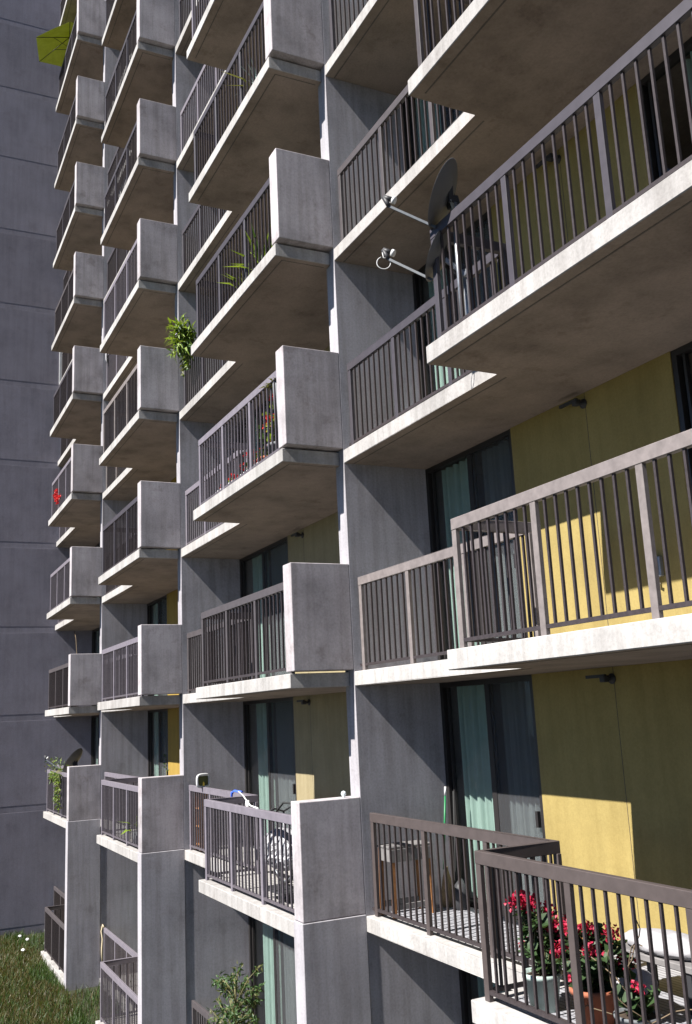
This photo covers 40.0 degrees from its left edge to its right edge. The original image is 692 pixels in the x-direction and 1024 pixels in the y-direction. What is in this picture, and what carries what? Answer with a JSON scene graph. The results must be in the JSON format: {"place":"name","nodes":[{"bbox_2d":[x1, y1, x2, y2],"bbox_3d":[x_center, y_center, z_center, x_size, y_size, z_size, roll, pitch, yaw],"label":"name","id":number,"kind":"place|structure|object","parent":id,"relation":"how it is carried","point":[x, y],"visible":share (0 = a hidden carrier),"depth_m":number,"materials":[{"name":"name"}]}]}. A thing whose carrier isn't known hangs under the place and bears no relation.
{"place":"outdoors","nodes":[
{"label":"outdoors","id":0,"kind":"place"},
{"bbox_2d":[0,929,123,1023],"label":"ground","id":1,"kind":"structure","parent":0,"point":[84,996],"depth_m":21.44,"materials":[{"name":"plant"}]},
{"bbox_2d":[0,0,96,936],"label":"tower wing","id":2,"kind":"structure","parent":1,"relation":"on","point":[35,647],"depth_m":30.84,"materials":[{"name":"grey concrete"}]},
{"bbox_2d":[41,0,691,1023],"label":"apartment building","id":3,"kind":"structure","parent":1,"relation":"on","point":[413,564],"depth_m":11.43,"materials":[{"name":"concrete"}]},
{"bbox_2d":[36,22,73,66],"bbox_3d":[-8.728,-14.129,30.198,2.287,2.199,2.384,3,-13,-26],"label":"parasol","id":4,"kind":"object","parent":3,"relation":"on","point":[52,44],"visible":0.45,"depth_m":30.27,"materials":[{"name":"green fabric"}]},
{"bbox_2d":[44,757,68,811],"bbox_3d":[-7.585,7.090,24.831,0.473,1.408,2.525,3,-13,-26],"label":"trailing plant","id":5,"kind":"object","parent":3,"relation":"hanging from","point":[55,777],"visible":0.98,"depth_m":24.06,"materials":[{"name":"green plant"}]},
{"bbox_2d":[53,489,60,503],"bbox_3d":[-8.042,-0.434,26.696,0.311,0.556,0.790,3,-13,-26],"label":"railing planter","id":6,"kind":"object","parent":3,"relation":"attached to","point":[56,497],"visible":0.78,"depth_m":26.74,"materials":[{"name":"plant"}]},
{"bbox_2d":[44,748,82,772],"bbox_3d":[-7.346,7.064,24.927,1.198,1.665,0.656,-14,-16,43],"label":"satellite dish","id":7,"kind":"object","parent":3,"relation":"on","point":[74,758],"visible":0.82,"depth_m":24.70,"materials":[{"name":"metal"}]},
{"bbox_2d":[91,715,98,764],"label":"sliding door","id":8,"kind":"structure","parent":3,"relation":"in","point":[97,716],"depth_m":29.81,"materials":[{"name":"glass"}]},
{"bbox_2d":[91,627,99,705],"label":"sliding door","id":9,"kind":"structure","parent":3,"relation":"in","point":[97,630],"depth_m":30.36,"materials":[{"name":"brown metal"}]},
{"bbox_2d":[101,924,104,961],"bbox_3d":[-5.729,10.173,22.362,0.116,0.874,0.048,-12,-15,36],"label":"garden hose","id":10,"kind":"object","parent":3,"relation":"hanging from","point":[102,943],"visible":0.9,"depth_m":22.35,"materials":[{"name":"beige rubber"}]},
{"bbox_2d":[147,595,167,695],"bbox_3d":[-4.588,3.419,23.493,0.208,2.528,1.900,3,-13,-26],"label":"sliding door","id":11,"kind":"structure","parent":3,"relation":"in","point":[160,608],"depth_m":23.69,"materials":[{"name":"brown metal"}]},
{"bbox_2d":[148,709,167,776],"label":"sliding door","id":12,"kind":"structure","parent":3,"relation":"in","point":[160,716],"depth_m":23.16,"materials":[{"name":"black glass"}]},
{"bbox_2d":[164,313,196,376],"bbox_3d":[-3.116,-3.183,17.909,0.764,1.238,1.070,3,-13,-26],"label":"overhanging plant","id":13,"kind":"object","parent":3,"relation":"on","point":[182,339],"visible":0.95,"depth_m":17.78,"materials":[{"name":"green plant"}]},
{"bbox_2d":[195,793,204,851],"bbox_3d":[-2.510,5.425,16.710,0.220,1.000,0.310,3,-13,-26],"label":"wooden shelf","id":14,"kind":"object","parent":3,"relation":"on","point":[200,820],"visible":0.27,"depth_m":16.64,"materials":[{"name":"orange wood"}]},
{"bbox_2d":[196,773,209,787],"bbox_3d":[-2.477,4.623,16.351,0.100,0.244,0.304,-13,-16,40],"label":"lantern","id":15,"kind":"object","parent":3,"relation":"on","point":[202,779],"visible":0.99,"depth_m":16.32,"materials":[{"name":"white paint"}]},
{"bbox_2d":[216,264,251,287],"bbox_3d":[-1.441,-3.319,13.837,0.626,0.598,0.807,-10,-14,31],"label":"potted plant","id":16,"kind":"object","parent":3,"relation":"on","point":[235,278],"visible":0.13,"depth_m":13.73,"materials":[{"name":"green plant"}]},
{"bbox_2d":[207,962,265,1023],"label":"potted tree","id":17,"kind":"object","parent":3,"relation":"on","point":[234,1013],"visible":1,"depth_m":13.98,"materials":[{"name":"green plant"}]},
{"bbox_2d":[221,50,255,107],"bbox_3d":[-1.319,-6.177,13.813,0.982,0.762,0.870,-2,-12,-2],"label":"potted plant","id":18,"kind":"object","parent":3,"relation":"on","point":[243,79],"visible":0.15,"depth_m":13.71,"materials":[{"name":"green plant"}]},
{"bbox_2d":[231,790,258,808],"bbox_3d":[-1.389,4.114,13.395,0.169,0.188,3.228,0,-12,-13],"label":"tied cord","id":19,"kind":"object","parent":3,"relation":"attached to","point":[247,802],"visible":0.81,"depth_m":13.39,"materials":[{"name":"white fabric"}]},
{"bbox_2d":[226,224,271,269],"bbox_3d":[-1.195,-3.555,13.233,0.985,0.787,1.066,3,-13,-26],"label":"potted plant","id":20,"kind":"object","parent":3,"relation":"on","point":[249,239],"visible":0.09,"depth_m":13.23,"materials":[{"name":"green plant"}]},
{"bbox_2d":[240,448,260,474],"bbox_3d":[-1.286,-0.637,13.314,0.272,0.525,1.053,3,-13,-26],"label":"flower box","id":21,"kind":"object","parent":3,"relation":"on","point":[246,462],"visible":0.14,"depth_m":13.42,"materials":[{"name":"white paint"}]},
{"bbox_2d":[236,395,274,460],"bbox_3d":[-1.517,-0.735,17.638,0.211,2.528,2.450,3,-13,-26],"label":"sliding door","id":22,"kind":"structure","parent":3,"relation":"in","point":[272,395],"depth_m":17.98,"materials":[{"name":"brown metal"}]},
{"bbox_2d":[239,537,289,679],"bbox_3d":[-1.389,1.904,17.078,0.211,2.528,2.450,3,-13,-26],"label":"sliding door","id":23,"kind":"structure","parent":3,"relation":"in","point":[279,555],"depth_m":17.11,"materials":[{"name":"black glass"}]},
{"bbox_2d":[255,417,274,461],"bbox_3d":[-1.041,-0.914,12.891,0.357,0.868,0.526,3,-13,-26],"label":"potted geranium","id":24,"kind":"object","parent":3,"relation":"on","point":[263,441],"visible":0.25,"depth_m":12.89,"materials":[{"name":"plant"}]},
{"bbox_2d":[262,394,275,453],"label":"potted geranium","id":25,"kind":"object","parent":3,"relation":"on","point":[270,426],"visible":0.16,"depth_m":12.44,"materials":[{"name":"green plant"}]},
{"bbox_2d":[259,377,278,447],"bbox_3d":[-0.803,-1.214,12.105,0.551,1.106,0.564,3,-13,-26],"label":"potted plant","id":26,"kind":"object","parent":3,"relation":"attached to","point":[268,385],"visible":0.2,"depth_m":12.05,"materials":[{"name":"green plant"}]},
{"bbox_2d":[243,697,296,844],"bbox_3d":[-1.261,4.542,16.519,0.211,2.528,2.450,3,-13,-26],"label":"sliding door","id":27,"kind":"structure","parent":3,"relation":"in","point":[264,708],"depth_m":16.55,"materials":[{"name":"glass"}]},
{"bbox_2d":[248,916,296,1023],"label":"sliding door","id":28,"kind":"structure","parent":3,"relation":"in","point":[271,936],"depth_m":15.97,"materials":[{"name":"glass"}]},
{"bbox_2d":[264,828,293,902],"bbox_3d":[-0.795,4.396,11.893,0.534,0.854,1.060,3,-13,-26],"label":"covered barbecue","id":29,"kind":"object","parent":3,"relation":"on","point":[280,859],"visible":0.27,"depth_m":11.63,"materials":[{"name":"white fabric"}]},
{"bbox_2d":[268,806,292,883],"bbox_3d":[-0.612,4.419,12.558,1.500,1.059,0.685,-11,-14,33],"label":"bicycle","id":30,"kind":"object","parent":3,"relation":"on","point":[289,807],"visible":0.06,"depth_m":12.84,"materials":[{"name":"black metal"}]},
{"bbox_2d":[275,802,290,811],"bbox_3d":[-0.687,3.823,11.688,0.050,0.484,0.736,6,-15,-37],"label":"hose","id":31,"kind":"object","parent":3,"relation":"on","point":[280,806],"visible":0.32,"depth_m":11.87,"materials":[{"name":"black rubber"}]},
{"bbox_2d":[377,840,433,918],"bbox_3d":[0.679,4.117,10.679,0.540,0.746,0.325,3,-13,-26],"label":"wooden table","id":32,"kind":"object","parent":3,"relation":"on","point":[394,872],"visible":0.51,"depth_m":10.63,"materials":[{"name":"orange wood"}]},
{"bbox_2d":[376,229,470,314],"bbox_3d":[0.763,-2.018,8.736,0.469,1.136,0.827,10,-17,-46],"label":"satellite dish","id":33,"kind":"object","parent":3,"relation":"on","point":[434,253],"visible":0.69,"depth_m":8.61,"materials":[{"name":"metal"}]},
{"bbox_2d":[382,158,464,318],"bbox_3d":[0.792,-2.337,8.518,0.664,1.666,0.657,3,-13,-26],"label":"satellite dish","id":34,"kind":"object","parent":3,"relation":"on","point":[444,199],"visible":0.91,"depth_m":8.50,"materials":[{"name":"metal"}]},
{"bbox_2d":[402,96,462,170],"bbox_3d":[1.304,-4.772,12.276,0.208,2.528,1.870,3,-13,-26],"label":"sliding door","id":35,"kind":"structure","parent":3,"relation":"in","point":[421,101],"depth_m":12.94,"materials":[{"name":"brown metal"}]},
{"bbox_2d":[442,787,452,907],"bbox_3d":[1.145,3.874,11.029,0.169,1.321,0.169,3,-13,-26],"label":"broom","id":36,"kind":"object","parent":3,"relation":"on","point":[449,892],"visible":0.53,"depth_m":10.89,"materials":[{"name":"green"}]},
{"bbox_2d":[453,791,456,883],"bbox_3d":[1.258,3.877,10.947,0.076,1.271,0.022,-2,-12,-5],"label":"metal pole","id":37,"kind":"object","parent":3,"relation":"on","point":[455,861],"visible":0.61,"depth_m":10.95,"materials":[{"name":"black metal"}]},
{"bbox_2d":[412,208,497,398],"bbox_3d":[1.432,-2.133,11.716,0.208,2.528,1.870,3,-13,-26],"label":"sliding door","id":38,"kind":"structure","parent":3,"relation":"in","point":[417,279],"depth_m":12.29,"materials":[{"name":"glass"}]},
{"bbox_2d":[455,878,466,910],"bbox_3d":[1.296,4.339,10.702,0.189,0.404,0.209,3,-13,-26],"label":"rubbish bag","id":39,"kind":"object","parent":3,"relation":"on","point":[463,886],"visible":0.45,"depth_m":10.63,"materials":[{"name":"grey plastic"}]},
{"bbox_2d":[425,429,527,659],"bbox_3d":[1.560,0.505,11.157,0.208,2.528,1.870,3,-13,-26],"label":"sliding door","id":40,"kind":"structure","parent":3,"relation":"in","point":[459,481],"depth_m":11.30,"materials":[{"name":"glass"}]},
{"bbox_2d":[459,969,513,1023],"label":"sliding door","id":41,"kind":"structure","parent":3,"relation":"in","point":[464,977],"depth_m":10.84,"materials":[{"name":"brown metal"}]},
{"bbox_2d":[439,675,551,919],"bbox_3d":[1.688,3.143,10.598,0.208,2.528,1.870,3,-13,-26],"label":"sliding door","id":42,"kind":"structure","parent":3,"relation":"in","point":[476,706],"depth_m":10.66,"materials":[{"name":"glass"}]},
{"bbox_2d":[504,889,566,1012],"bbox_3d":[1.480,3.269,7.103,0.416,0.843,0.524,9,-17,-44],"label":"potted geranium","id":43,"kind":"object","parent":3,"relation":"on","point":[548,961],"visible":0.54,"depth_m":7.04,"materials":[{"name":"plant"}]},
{"bbox_2d":[549,919,635,1023],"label":"potted geranium","id":44,"kind":"object","parent":3,"relation":"on","point":[619,969],"visible":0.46,"depth_m":6.59,"materials":[{"name":"plant"}]},
{"bbox_2d":[580,921,691,1023],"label":"dry vine","id":45,"kind":"object","parent":3,"relation":"on","point":[629,962],"visible":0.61,"depth_m":6.30,"materials":[{"name":"brown plant"}]},
{"bbox_2d":[613,980,662,1023],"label":"potted geranium","id":46,"kind":"object","parent":3,"relation":"on","point":[649,1000],"visible":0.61,"depth_m":6.29,"materials":[{"name":"green plant"}]},
{"bbox_2d":[618,928,691,1014],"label":"cushioned bench","id":47,"kind":"object","parent":3,"relation":"on","point":[673,952],"visible":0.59,"depth_m":7.05,"materials":[{"name":"fabric"}]},
{"bbox_2d":[640,37,691,181],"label":"sliding door","id":48,"kind":"structure","parent":3,"relation":"in","point":[646,86],"depth_m":8.80,"materials":[{"name":"brown metal"}]},
{"bbox_2d":[670,342,691,483],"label":"sliding door","id":49,"kind":"structure","parent":3,"relation":"in","point":[679,356],"depth_m":8.32,"materials":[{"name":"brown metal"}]},
{"bbox_2d":[616,968,657,1003],"bbox_3d":[2.107,3.521,7.050,0.338,0.279,0.437,3,-13,-26],"label":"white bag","id":50,"kind":"object","parent":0,"point":[647,978],"visible":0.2,"depth_m":6.92,"materials":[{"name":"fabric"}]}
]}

